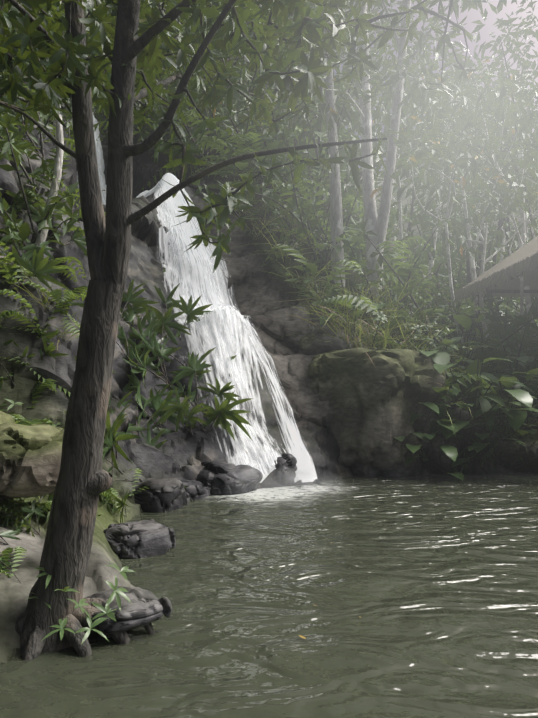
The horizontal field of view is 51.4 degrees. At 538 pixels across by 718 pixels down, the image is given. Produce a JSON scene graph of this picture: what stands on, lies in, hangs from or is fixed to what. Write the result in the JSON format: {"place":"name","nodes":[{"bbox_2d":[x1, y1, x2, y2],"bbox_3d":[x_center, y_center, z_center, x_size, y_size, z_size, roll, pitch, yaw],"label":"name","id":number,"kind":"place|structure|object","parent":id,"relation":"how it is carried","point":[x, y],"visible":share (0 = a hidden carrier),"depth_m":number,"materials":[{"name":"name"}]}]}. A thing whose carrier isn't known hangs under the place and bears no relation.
{"place":"outdoors","nodes":[
{"label":"outdoors","id":0,"kind":"place"},
{"bbox_2d":[0,473,537,717],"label":"pool water","id":1,"kind":"structure","parent":0,"point":[431,581],"depth_m":3.73,"materials":[{"name":"green liquid"}]},
{"bbox_2d":[77,107,287,482],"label":"waterfall","id":2,"kind":"structure","parent":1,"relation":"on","point":[194,340],"depth_m":10.09,"materials":[{"name":"white liquid"}]},
{"bbox_2d":[93,112,278,475],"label":"waterfall strands","id":3,"kind":"object","parent":2,"relation":"attached to","point":[200,254],"visible":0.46,"depth_m":11.64,"materials":[{"name":"white liquid"}]},
{"bbox_2d":[0,1,537,665],"bbox_3d":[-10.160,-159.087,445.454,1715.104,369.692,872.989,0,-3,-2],"label":"rock cliff","id":4,"kind":"structure","parent":0,"point":[182,453],"depth_m":9.43,"materials":[{"name":"stone"}]},
{"bbox_2d":[0,319,457,633],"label":"boulders","id":5,"kind":"object","parent":4,"relation":"on","point":[367,426],"visible":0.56,"depth_m":9.44,"materials":[{"name":"stone"}]},
{"bbox_2d":[0,0,476,660],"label":"tree","id":6,"kind":"object","parent":4,"relation":"on","point":[60,88],"depth_m":3.28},
{"bbox_2d":[0,0,537,582],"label":"forest","id":7,"kind":"object","parent":4,"relation":"on","point":[435,119],"depth_m":14.22,"materials":[{"name":"green plant"}]},
{"bbox_2d":[0,83,537,576],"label":"plants","id":8,"kind":"object","parent":4,"relation":"on","point":[40,265],"visible":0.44,"depth_m":9.54,"materials":[{"name":"green plant"}]},
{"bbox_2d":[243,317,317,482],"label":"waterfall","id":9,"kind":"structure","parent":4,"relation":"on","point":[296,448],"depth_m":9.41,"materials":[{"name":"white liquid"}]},
{"bbox_2d":[454,236,537,339],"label":"thatched shelter","id":10,"kind":"object","parent":4,"relation":"on","point":[504,275],"visible":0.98,"depth_m":13.81,"materials":[{"name":"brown plant"}]},
{"bbox_2d":[224,458,336,496],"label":"water splash","id":11,"kind":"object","parent":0,"point":[315,482],"depth_m":8.08,"materials":[{"name":"white liquid"}]},
{"bbox_2d":[307,0,537,170],"label":"sky","id":12,"kind":"structure","parent":0,"point":[473,15],"materials":[{"name":"white"}]}
]}

